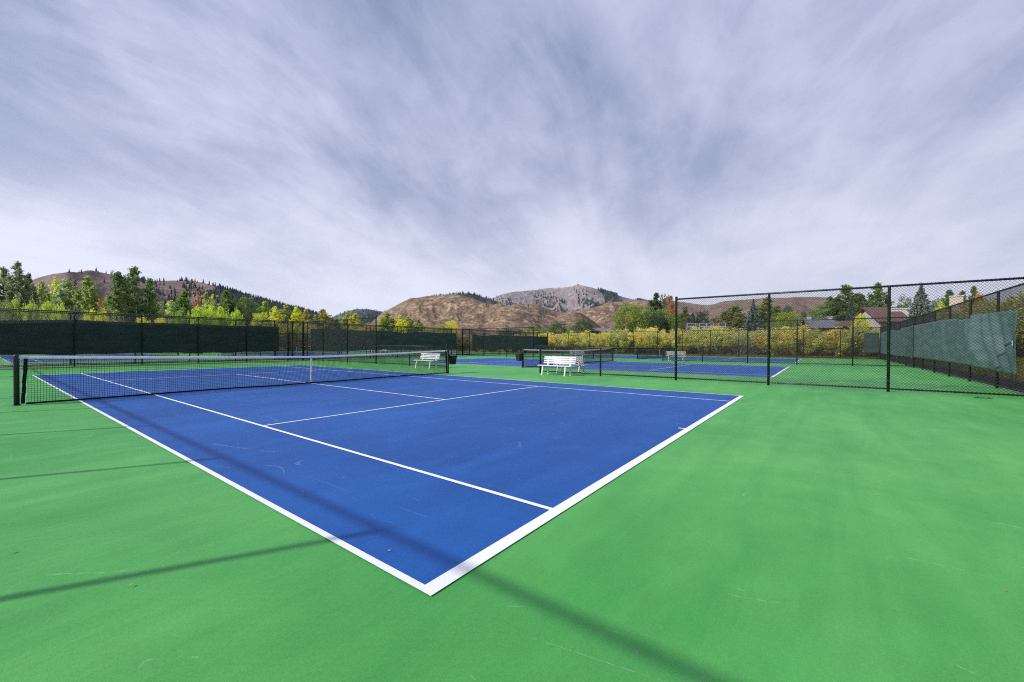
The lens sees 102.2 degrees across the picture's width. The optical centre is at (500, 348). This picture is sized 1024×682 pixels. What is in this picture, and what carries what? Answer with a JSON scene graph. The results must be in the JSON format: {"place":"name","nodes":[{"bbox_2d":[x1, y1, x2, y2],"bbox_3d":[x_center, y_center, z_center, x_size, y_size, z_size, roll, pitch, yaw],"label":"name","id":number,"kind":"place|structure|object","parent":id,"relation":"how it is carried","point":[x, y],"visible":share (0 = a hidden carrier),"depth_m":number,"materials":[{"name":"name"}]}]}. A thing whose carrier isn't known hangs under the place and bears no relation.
{"place":"outdoors","nodes":[
{"label":"outdoors","id":0,"kind":"place"},
{"bbox_2d":[1,270,309,319],"bbox_3d":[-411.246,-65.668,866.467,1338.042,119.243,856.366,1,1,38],"label":"hill","id":1,"kind":"structure","parent":0,"point":[100,277],"depth_m":571.85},
{"bbox_2d":[136,275,333,327],"bbox_3d":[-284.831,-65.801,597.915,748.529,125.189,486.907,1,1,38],"label":"conifer wood","id":2,"kind":"object","parent":1,"relation":"on","point":[236,294],"visible":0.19,"depth_m":602.31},
{"bbox_2d":[0,350,519,367],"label":"court surround","id":3,"kind":"object","parent":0,"point":[167,353],"visible":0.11,"depth_m":34.17,"materials":[{"name":"green paint"}]},
{"bbox_2d":[0,354,164,362],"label":"playing area","id":4,"kind":"object","parent":3,"relation":"on","point":[60,360],"visible":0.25,"depth_m":33.12,"materials":[{"name":"blue paint"}]},
{"bbox_2d":[0,310,292,365],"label":"chain link fence","id":5,"kind":"object","parent":3,"relation":"on","point":[282,343],"visible":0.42,"depth_m":27.07,"materials":[{"name":"black metal"}]},
{"bbox_2d":[223,323,291,355],"bbox_3d":[-23.538,-0.652,39.178,15.767,3.260,0.097,1,1,38],"label":"chain link fence","id":6,"kind":"object","parent":3,"relation":"on","point":[276,324],"visible":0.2,"depth_m":35.70,"materials":[{"name":"black metal"}]},
{"bbox_2d":[229,352,348,355],"bbox_3d":[-26.400,0.727,53.294,23.750,0.001,10.950,1,1,38],"label":"playing area","id":7,"kind":"object","parent":3,"relation":"on","point":[309,353],"depth_m":50.38,"materials":[{"name":"blue paint"}]},
{"bbox_2d":[293,322,535,358],"bbox_3d":[-5.809,-0.684,49.087,0.097,3.260,37.447,1,1,38],"label":"chain link fence","id":8,"kind":"object","parent":3,"relation":"on","point":[307,352],"visible":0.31,"depth_m":43.17,"materials":[{"name":"black metal"}]},
{"bbox_2d":[4,353,530,367],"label":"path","id":9,"kind":"structure","parent":0,"point":[210,362],"depth_m":28.61,"materials":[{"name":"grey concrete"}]},
{"bbox_2d":[333,309,382,319],"bbox_3d":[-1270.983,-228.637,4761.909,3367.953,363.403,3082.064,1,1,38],"label":"hill","id":10,"kind":"structure","parent":0,"point":[355,311],"depth_m":4197.15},
{"bbox_2d":[460,293,493,304],"bbox_3d":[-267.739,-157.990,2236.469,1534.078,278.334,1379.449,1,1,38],"label":"hill","id":11,"kind":"structure","parent":0,"point":[487,300],"depth_m":2207.67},
{"bbox_2d":[432,291,506,305],"bbox_3d":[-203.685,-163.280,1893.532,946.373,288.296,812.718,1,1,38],"label":"conifer wood","id":12,"kind":"object","parent":11,"relation":"on","point":[479,299],"visible":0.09,"depth_m":2194.53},
{"bbox_2d":[279,347,729,352],"bbox_3d":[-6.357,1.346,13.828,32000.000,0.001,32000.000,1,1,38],"label":"ground","id":13,"kind":"structure","parent":0,"point":[453,350],"depth_m":94.47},
{"bbox_2d":[0,266,15,306],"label":"poplar tree","id":14,"kind":"object","parent":13,"relation":"on","point":[3,275],"visible":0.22,"depth_m":53.44,"materials":[{"name":"green plant"}]},
{"bbox_2d":[2,297,25,319],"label":"willow shrub","id":15,"kind":"object","parent":13,"relation":"on","point":[15,303],"visible":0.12,"depth_m":47.76,"materials":[{"name":"green plant"}]},
{"bbox_2d":[1,261,38,312],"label":"poplar tree","id":16,"kind":"object","parent":13,"relation":"on","point":[18,290],"visible":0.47,"depth_m":52.97,"materials":[{"name":"green plant"}]},
{"bbox_2d":[21,300,43,319],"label":"willow shrub","id":17,"kind":"object","parent":13,"relation":"on","point":[29,305],"visible":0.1,"depth_m":48.06,"materials":[{"name":"green plant"}]},
{"bbox_2d":[26,272,43,318],"bbox_3d":[-64.823,-4.850,56.634,4.751,11.181,4.096,1,1,32],"label":"poplar tree","id":18,"kind":"object","parent":13,"relation":"on","point":[35,295],"visible":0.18,"depth_m":56.59,"materials":[{"name":"green plant"}]},
{"bbox_2d":[35,280,55,317],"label":"poplar tree","id":19,"kind":"object","parent":13,"relation":"on","point":[41,289],"visible":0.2,"depth_m":60.07,"materials":[{"name":"green plant"}]},
{"bbox_2d":[39,301,55,319],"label":"broadleaf tree","id":20,"kind":"object","parent":13,"relation":"on","point":[47,305],"visible":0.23,"depth_m":50.97,"materials":[{"name":"green plant"}]},
{"bbox_2d":[47,276,60,306],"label":"poplar tree","id":21,"kind":"object","parent":13,"relation":"on","point":[55,290],"visible":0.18,"depth_m":64.98,"materials":[{"name":"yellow plant"}]},
{"bbox_2d":[50,303,69,319],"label":"willow shrub","id":22,"kind":"object","parent":13,"relation":"on","point":[59,314],"visible":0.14,"depth_m":50.41,"materials":[{"name":"green plant"}]},
{"bbox_2d":[49,277,78,316],"bbox_3d":[-63.877,-4.835,60.664,7.325,11.100,6.468,1,1,42],"label":"poplar tree","id":23,"kind":"object","parent":13,"relation":"on","point":[63,295],"visible":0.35,"depth_m":60.31,"materials":[{"name":"green plant"}]},
{"bbox_2d":[62,275,109,320],"bbox_3d":[-60.837,-5.023,60.748,6.731,11.499,5.943,0,1,-9],"label":"poplar tree","id":24,"kind":"object","parent":13,"relation":"on","point":[85,303],"visible":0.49,"depth_m":60.29,"materials":[{"name":"green plant"}]},
{"bbox_2d":[104,266,169,322],"bbox_3d":[-55.333,-5.861,62.609,8.334,13.300,9.479,1,1,35],"label":"poplar tree","id":25,"kind":"object","parent":13,"relation":"on","point":[121,301],"visible":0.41,"depth_m":62.31,"materials":[{"name":"green plant"}]},
{"bbox_2d":[165,289,194,323],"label":"poplar tree","id":26,"kind":"object","parent":13,"relation":"on","point":[182,305],"visible":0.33,"depth_m":72.42,"materials":[{"name":"green plant"}]},
{"bbox_2d":[187,304,211,324],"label":"willow shrub","id":27,"kind":"object","parent":13,"relation":"on","point":[196,313],"visible":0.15,"depth_m":64.00,"materials":[{"name":"green plant"}]},
{"bbox_2d":[200,291,216,322],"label":"poplar tree","id":28,"kind":"object","parent":13,"relation":"on","point":[206,298],"visible":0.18,"depth_m":80.98,"materials":[{"name":"green plant"}]},
{"bbox_2d":[200,302,219,324],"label":"broadleaf tree","id":29,"kind":"object","parent":13,"relation":"on","point":[207,312],"visible":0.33,"depth_m":64.95,"materials":[{"name":"green plant"}]},
{"bbox_2d":[211,305,231,325],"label":"willow shrub","id":30,"kind":"object","parent":13,"relation":"on","point":[220,313],"visible":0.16,"depth_m":67.67,"materials":[{"name":"green plant"}]},
{"bbox_2d":[214,290,245,324],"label":"poplar tree","id":31,"kind":"object","parent":13,"relation":"on","point":[227,302],"visible":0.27,"depth_m":75.78,"materials":[{"name":"green plant"}]},
{"bbox_2d":[230,309,245,325],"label":"willow shrub","id":32,"kind":"object","parent":13,"relation":"on","point":[237,316],"visible":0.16,"depth_m":70.50,"materials":[{"name":"green plant"}]},
{"bbox_2d":[234,295,261,325],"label":"broadleaf tree","id":33,"kind":"object","parent":13,"relation":"on","point":[244,301],"visible":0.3,"depth_m":77.77,"materials":[{"name":"green plant"}]},
{"bbox_2d":[251,312,268,325],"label":"broadleaf tree","id":34,"kind":"object","parent":13,"relation":"on","point":[255,316],"visible":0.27,"depth_m":75.40,"materials":[{"name":"green plant"}]},
{"bbox_2d":[256,300,271,323],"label":"poplar tree","id":35,"kind":"object","parent":13,"relation":"on","point":[265,304],"visible":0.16,"depth_m":86.55,"materials":[{"name":"green plant"}]},
{"bbox_2d":[268,306,283,332],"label":"poplar tree","id":36,"kind":"object","parent":13,"relation":"on","point":[275,314],"visible":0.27,"depth_m":85.72,"materials":[{"name":"yellow plant"}]},
{"bbox_2d":[277,304,294,348],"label":"poplar tree","id":37,"kind":"object","parent":13,"relation":"on","point":[284,314],"visible":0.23,"depth_m":90.27,"materials":[{"name":"green plant"}]},
{"bbox_2d":[288,306,308,349],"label":"poplar tree","id":38,"kind":"object","parent":13,"relation":"on","point":[296,315],"visible":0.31,"depth_m":87.53,"materials":[{"name":"yellow plant"}]},
{"bbox_2d":[299,309,333,328],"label":"poplar tree","id":39,"kind":"object","parent":13,"relation":"on","point":[323,315],"visible":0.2,"depth_m":89.29,"materials":[{"name":"green plant"}]},
{"bbox_2d":[374,312,394,331],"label":"poplar tree","id":40,"kind":"object","parent":13,"relation":"on","point":[385,319],"visible":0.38,"depth_m":105.33,"materials":[{"name":"green plant"}]},
{"bbox_2d":[394,315,410,332],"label":"poplar tree","id":41,"kind":"object","parent":13,"relation":"on","point":[400,321],"visible":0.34,"depth_m":104.58,"materials":[{"name":"yellow plant"}]},
{"bbox_2d":[548,321,567,334],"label":"broadleaf tree","id":42,"kind":"object","parent":13,"relation":"on","point":[562,330],"visible":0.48,"depth_m":98.00,"materials":[{"name":"green plant"}]},
{"bbox_2d":[548,336,567,351],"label":"willow shrub","id":43,"kind":"object","parent":13,"relation":"on","point":[556,341],"visible":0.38,"depth_m":63.60,"materials":[{"name":"yellow plant"}]},
{"bbox_2d":[560,331,585,352],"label":"willow shrub","id":44,"kind":"object","parent":13,"relation":"on","point":[576,338],"visible":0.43,"depth_m":62.81,"materials":[{"name":"yellow plant"}]},
{"bbox_2d":[571,319,595,333],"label":"broadleaf tree","id":45,"kind":"object","parent":13,"relation":"on","point":[589,326],"visible":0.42,"depth_m":95.12,"materials":[{"name":"green plant"}]},
{"bbox_2d":[573,333,602,351],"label":"willow shrub","id":46,"kind":"object","parent":13,"relation":"on","point":[587,342],"visible":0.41,"depth_m":61.07,"materials":[{"name":"yellow plant"}]},
{"bbox_2d":[591,332,617,352],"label":"willow shrub","id":47,"kind":"object","parent":13,"relation":"on","point":[601,337],"visible":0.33,"depth_m":59.51,"materials":[{"name":"yellow plant"}]},
{"bbox_2d":[604,330,637,353],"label":"willow shrub","id":48,"kind":"object","parent":13,"relation":"on","point":[622,343],"visible":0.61,"depth_m":56.54,"materials":[{"name":"yellow plant"}]},
{"bbox_2d":[608,303,652,332],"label":"broadleaf tree","id":49,"kind":"object","parent":13,"relation":"on","point":[630,319],"visible":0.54,"depth_m":75.00,"materials":[{"name":"green plant"}]},
{"bbox_2d":[610,332,650,353],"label":"willow shrub","id":50,"kind":"object","parent":13,"relation":"on","point":[631,341],"visible":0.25,"depth_m":56.66,"materials":[{"name":"yellow plant"}]},
{"bbox_2d":[635,328,674,353],"bbox_3d":[21.000,-0.805,55.165,6.139,3.740,5.617,0,1,15],"label":"willow shrub","id":51,"kind":"object","parent":13,"relation":"on","point":[646,342],"visible":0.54,"depth_m":54.53,"materials":[{"name":"yellow plant"}]},
{"bbox_2d":[646,310,669,333],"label":"broadleaf tree","id":52,"kind":"object","parent":13,"relation":"on","point":[653,318],"visible":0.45,"depth_m":70.39,"materials":[{"name":"green plant"}]},
{"bbox_2d":[647,292,668,313],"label":"poplar tree","id":53,"kind":"object","parent":13,"relation":"on","point":[656,304],"visible":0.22,"depth_m":85.84,"materials":[{"name":"green plant"}]},
{"bbox_2d":[653,309,674,332],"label":"broadleaf tree","id":54,"kind":"object","parent":13,"relation":"on","point":[665,313],"visible":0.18,"depth_m":71.92,"materials":[{"name":"green plant"}]},
{"bbox_2d":[660,296,678,329],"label":"poplar tree","id":55,"kind":"object","parent":13,"relation":"on","point":[669,306],"visible":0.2,"depth_m":77.37,"materials":[{"name":"orange plant"}]},
{"bbox_2d":[666,313,684,333],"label":"broadleaf tree","id":56,"kind":"object","parent":13,"relation":"on","point":[679,325],"visible":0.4,"depth_m":70.33,"materials":[{"name":"green plant"}]},
{"bbox_2d":[658,331,697,354],"bbox_3d":[23.246,-0.622,53.722,5.658,3.412,5.926,0,1,-23],"label":"willow shrub","id":57,"kind":"object","parent":13,"relation":"on","point":[679,341],"visible":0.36,"depth_m":52.49,"materials":[{"name":"yellow plant"}]},
{"bbox_2d":[688,331,727,354],"bbox_3d":[25.906,-0.578,52.130,5.137,3.374,4.876,0,1,9],"label":"willow shrub","id":58,"kind":"object","parent":13,"relation":"on","point":[703,338],"visible":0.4,"depth_m":51.25,"materials":[{"name":"yellow plant"}]},
{"bbox_2d":[699,330,735,354],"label":"willow shrub","id":59,"kind":"object","parent":13,"relation":"on","point":[721,339],"visible":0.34,"depth_m":50.46,"materials":[{"name":"yellow plant"}]},
{"bbox_2d":[716,305,746,331],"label":"poplar tree","id":60,"kind":"object","parent":13,"relation":"on","point":[740,323],"visible":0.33,"depth_m":67.15,"materials":[{"name":"green plant"}]},
{"bbox_2d":[716,328,758,354],"bbox_3d":[28.540,-0.673,50.426,7.856,3.639,7.346,0,1,-34],"label":"willow shrub","id":61,"kind":"object","parent":13,"relation":"on","point":[745,345],"visible":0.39,"depth_m":49.27,"materials":[{"name":"beige plant"}]},
{"bbox_2d":[743,299,763,354],"bbox_3d":[35.560,-3.038,57.971,4.681,8.335,4.850,1,1,30],"label":"spruce tree","id":62,"kind":"object","parent":13,"relation":"on","point":[754,314],"visible":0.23,"depth_m":57.70,"materials":[{"name":"green plant"}]},
{"bbox_2d":[751,326,805,356],"bbox_3d":[31.941,-0.659,47.297,6.267,3.677,5.949,0,1,-1],"label":"willow shrub","id":63,"kind":"object","parent":13,"relation":"on","point":[778,341],"visible":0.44,"depth_m":46.62,"materials":[{"name":"yellow plant"}]},
{"bbox_2d":[756,297,800,328],"bbox_3d":[40.964,-3.455,63.797,9.407,9.023,8.306,0,1,7],"label":"poplar tree","id":64,"kind":"object","parent":13,"relation":"on","point":[766,311],"visible":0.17,"depth_m":63.17,"materials":[{"name":"green plant"}]},
{"bbox_2d":[767,311,801,329],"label":"broadleaf tree","id":65,"kind":"object","parent":13,"relation":"on","point":[784,318],"visible":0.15,"depth_m":53.67,"materials":[{"name":"green plant"}]},
{"bbox_2d":[767,323,824,356],"bbox_3d":[32.841,-0.775,45.995,5.628,3.944,6.150,0,1,-41],"label":"willow shrub","id":66,"kind":"object","parent":13,"relation":"on","point":[811,345],"visible":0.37,"depth_m":44.74,"materials":[{"name":"yellow plant"}]},
{"bbox_2d":[798,316,842,355],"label":"house","id":67,"kind":"structure","parent":13,"relation":"on","point":[820,324],"depth_m":46.99,"materials":[{"name":"grey"}]},
{"bbox_2d":[802,327,863,356],"bbox_3d":[35.105,-0.492,43.525,4.759,3.436,4.985,0,1,-7],"label":"willow shrub","id":68,"kind":"object","parent":13,"relation":"on","point":[835,337],"visible":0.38,"depth_m":43.00,"materials":[{"name":"yellow plant"}]},
{"bbox_2d":[817,284,869,320],"bbox_3d":[47.759,-3.857,56.696,9.595,10.000,8.272,1,1,40],"label":"poplar tree","id":69,"kind":"object","parent":13,"relation":"on","point":[857,308],"visible":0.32,"depth_m":56.42,"materials":[{"name":"green plant"}]},
{"bbox_2d":[823,324,879,357],"bbox_3d":[36.527,-0.624,42.780,5.384,3.728,5.671,0,1,-36],"label":"willow shrub","id":70,"kind":"object","parent":13,"relation":"on","point":[859,347],"visible":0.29,"depth_m":42.08,"materials":[{"name":"yellow plant"}]},
{"bbox_2d":[865,282,894,306],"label":"poplar tree","id":71,"kind":"object","parent":13,"relation":"on","point":[874,299],"visible":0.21,"depth_m":61.52,"materials":[{"name":"green plant"}]},
{"bbox_2d":[902,282,936,323],"bbox_3d":[44.095,-2.932,43.470,4.748,8.469,4.919,0,1,20],"label":"spruce tree","id":72,"kind":"object","parent":13,"relation":"on","point":[912,311],"visible":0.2,"depth_m":43.22,"materials":[{"name":"green plant"}]},
{"bbox_2d":[370,294,652,339],"bbox_3d":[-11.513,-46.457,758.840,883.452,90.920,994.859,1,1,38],"label":"hill","id":73,"kind":"structure","parent":0,"point":[463,312],"depth_m":437.58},
{"bbox_2d":[0,353,1023,681],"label":"court surround","id":74,"kind":"object","parent":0,"point":[784,533],"visible":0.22,"depth_m":2.52,"materials":[{"name":"green paint"}]},
{"bbox_2d":[0,308,303,366],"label":"chain link fence","id":75,"kind":"object","parent":74,"relation":"on","point":[297,336],"visible":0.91,"depth_m":25.43,"materials":[{"name":"black metal"}]},
{"bbox_2d":[0,320,278,354],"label":"windscreen","id":76,"kind":"object","parent":75,"relation":"attached to","point":[272,332],"visible":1,"depth_m":24.77,"materials":[{"name":"fabric"}]},
{"bbox_2d":[10,350,448,405],"bbox_3d":[-6.344,0.693,13.814,0.342,1.185,12.971,1,1,38],"label":"tennis net","id":77,"kind":"object","parent":74,"relation":"on","point":[18,397],"visible":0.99,"depth_m":11.10,"materials":[{"name":"black"}]},
{"bbox_2d":[302,316,447,366],"bbox_3d":[-9.472,-0.495,28.183,16.477,3.260,0.097,1,1,38],"label":"chain link fence","id":78,"kind":"object","parent":74,"relation":"on","point":[309,336],"visible":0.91,"depth_m":28.93,"materials":[{"name":"black metal"}]},
{"bbox_2d":[304,322,462,358],"bbox_3d":[-10.180,-0.618,40.655,0.100,3.260,18.677,1,1,38],"label":"chain link fence","id":79,"kind":"object","parent":74,"relation":"on","point":[456,331],"visible":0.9,"depth_m":40.47,"materials":[{"name":"black metal"}]},
{"bbox_2d":[311,329,455,350],"bbox_3d":[-10.267,-0.715,40.386,0.088,1.898,16.950,1,1,38],"label":"windscreen","id":80,"kind":"object","parent":79,"relation":"attached to","point":[396,339],"visible":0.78,"depth_m":39.66,"materials":[{"name":"fabric"}]},
{"bbox_2d":[35,365,737,584],"bbox_3d":[-6.356,1.182,13.827,23.750,0.001,10.950,1,1,38],"label":"playing area","id":81,"kind":"object","parent":74,"relation":"on","point":[547,444],"visible":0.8,"depth_m":5.75,"materials":[{"name":"blue paint"}]},
{"bbox_2d":[33,365,742,595],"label":"court lines","id":82,"kind":"object","parent":81,"relation":"on","point":[437,584],"visible":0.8,"depth_m":3.48,"materials":[{"name":"paint"}]},
{"bbox_2d":[463,329,545,354],"bbox_3d":[1.313,-0.720,55.355,0.100,3.260,18.697,1,1,38],"label":"chain link fence","id":83,"kind":"object","parent":74,"relation":"on","point":[495,334],"visible":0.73,"depth_m":51.67,"materials":[{"name":"black metal"}]},
{"bbox_2d":[472,334,546,349],"bbox_3d":[1.831,-0.775,55.870,0.078,1.862,16.850,1,1,38],"label":"windscreen","id":84,"kind":"object","parent":83,"relation":"attached to","point":[538,340],"visible":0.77,"depth_m":54.87,"materials":[{"name":"fabric"}]},
{"bbox_2d":[462,326,593,357],"bbox_3d":[2.046,-0.596,42.914,16.477,3.260,0.097,1,1,38],"label":"chain link fence","id":85,"kind":"object","parent":74,"relation":"on","point":[506,337],"visible":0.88,"depth_m":43.99,"materials":[{"name":"black metal"}]},
{"bbox_2d":[537,356,575,375],"bbox_3d":[2.420,0.777,17.951,1.620,0.800,0.658,1,1,38],"label":"bench","id":86,"kind":"object","parent":74,"relation":"on","point":[554,360],"visible":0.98,"depth_m":18.07,"materials":[{"name":"white plastic"}]},
{"bbox_2d":[522,349,612,367],"bbox_3d":[5.204,0.592,28.585,0.342,1.185,12.971,1,1,38],"label":"tennis net","id":87,"kind":"object","parent":74,"relation":"on","point":[547,354],"visible":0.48,"depth_m":26.41,"materials":[{"name":"black"}]},
{"bbox_2d":[553,356,588,373],"bbox_3d":[3.228,0.768,19.181,1.620,0.800,0.658,1,1,38],"label":"bench","id":88,"kind":"object","parent":74,"relation":"on","point":[580,357],"visible":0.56,"depth_m":18.84,"materials":[{"name":"white plastic"}]},
{"bbox_2d":[410,358,786,377],"bbox_3d":[5.192,1.080,28.598,23.750,0.001,10.950,1,1,38],"label":"playing area","id":89,"kind":"object","parent":74,"relation":"on","point":[645,366],"visible":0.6,"depth_m":25.25,"materials":[{"name":"blue paint"}]},
{"bbox_2d":[637,347,674,358],"bbox_3d":[16.567,0.491,43.120,0.342,1.185,12.971,1,1,38],"label":"tennis net","id":90,"kind":"object","parent":74,"relation":"on","point":[646,353],"visible":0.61,"depth_m":41.28,"materials":[{"name":"black"}]},
{"bbox_2d":[553,355,799,362],"bbox_3d":[16.555,0.980,43.133,23.750,0.001,10.950,1,1,38],"label":"playing area","id":91,"kind":"object","parent":74,"relation":"on","point":[681,358],"visible":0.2,"depth_m":40.28,"materials":[{"name":"blue paint"}]},
{"bbox_2d":[547,327,880,358],"bbox_3d":[21.816,-0.606,51.196,37.427,3.260,0.097,1,1,38],"label":"chain link fence","id":92,"kind":"object","parent":74,"relation":"on","point":[657,339],"visible":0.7,"depth_m":49.32,"materials":[{"name":"black metal"}]},
{"bbox_2d":[864,333,878,352],"bbox_3d":[35.944,-0.495,40.067,1.100,1.983,0.021,1,1,38],"label":"windscreen","id":93,"kind":"object","parent":92,"relation":"attached to","point":[870,344],"visible":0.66,"depth_m":40.06,"materials":[{"name":"fabric"}]},
{"bbox_2d":[539,277,1023,396],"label":"chain link fence","id":94,"kind":"object","parent":74,"relation":"on","point":[768,375],"visible":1,"depth_m":12.60,"materials":[{"name":"black metal"}]},
{"bbox_2d":[662,315,914,366],"bbox_3d":[19.189,-0.405,29.514,14.857,3.260,0.097,1,1,38],"label":"chain link fence","id":95,"kind":"object","parent":74,"relation":"on","point":[797,345],"visible":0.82,"depth_m":27.95,"materials":[{"name":"black metal"}]},
{"bbox_2d":[880,283,1023,392],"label":"chain link fence","id":96,"kind":"object","parent":74,"relation":"on","point":[965,316],"visible":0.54,"depth_m":15.31,"materials":[{"name":"black metal"}]},
{"bbox_2d":[880,325,912,357],"bbox_3d":[30.589,-0.409,32.215,0.054,2.059,17.900,1,1,38],"label":"windscreen","id":97,"kind":"object","parent":96,"relation":"attached to","point":[883,344],"visible":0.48,"depth_m":29.34,"materials":[{"name":"fabric"}]},
{"bbox_2d":[913,310,1017,374],"bbox_3d":[19.585,-0.295,18.351,0.314,2.019,16.901,1,1,38],"label":"windscreen","id":98,"kind":"object","parent":96,"relation":"attached to","point":[934,330],"visible":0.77,"depth_m":14.37,"materials":[{"name":"fabric"}]},
{"bbox_2d":[0,0,1023,317],"label":"sky","id":99,"kind":"structure","parent":0,"point":[335,157],"materials":[{"name":"grey"}]},
{"bbox_2d":[491,285,634,311],"bbox_3d":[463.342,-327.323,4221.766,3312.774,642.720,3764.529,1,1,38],"label":"hill","id":100,"kind":"structure","parent":0,"point":[569,295],"depth_m":4014.41,"materials":[{"name":"stone"}]},
{"bbox_2d":[493,287,648,311],"bbox_3d":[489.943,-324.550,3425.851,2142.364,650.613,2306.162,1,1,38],"label":"conifer wood","id":101,"kind":"object","parent":100,"relation":"on","point":[609,295],"visible":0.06,"depth_m":3781.58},
{"bbox_2d":[560,312,600,333],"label":"hill","id":102,"kind":"structure","parent":0,"point":[571,319],"depth_m":322.34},
{"bbox_2d":[685,323,725,332],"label":"house","id":103,"kind":"structure","parent":0,"point":[702,325],"depth_m":59.42,"materials":[{"name":"grey"}]},
{"bbox_2d":[538,351,907,358],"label":"dry grass","id":104,"kind":"structure","parent":0,"point":[741,356],"depth_m":47.48,"materials":[{"name":"brown plant"}]},
{"bbox_2d":[638,297,857,327],"bbox_3d":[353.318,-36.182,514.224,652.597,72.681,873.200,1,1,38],"label":"hill","id":105,"kind":"structure","parent":0,"point":[701,309],"depth_m":455.28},
{"bbox_2d":[851,307,909,356],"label":"house","id":106,"kind":"structure","parent":0,"point":[881,312],"depth_m":47.48,"materials":[{"name":"beige"}]},
{"bbox_2d":[903,361,1023,392],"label":"gravel strip","id":107,"kind":"object","parent":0,"point":[985,378],"depth_m":17.59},
{"bbox_2d":[908,356,1023,380],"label":"grass","id":108,"kind":"structure","parent":0,"point":[987,370],"depth_m":20.82,"materials":[{"name":"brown plant"}]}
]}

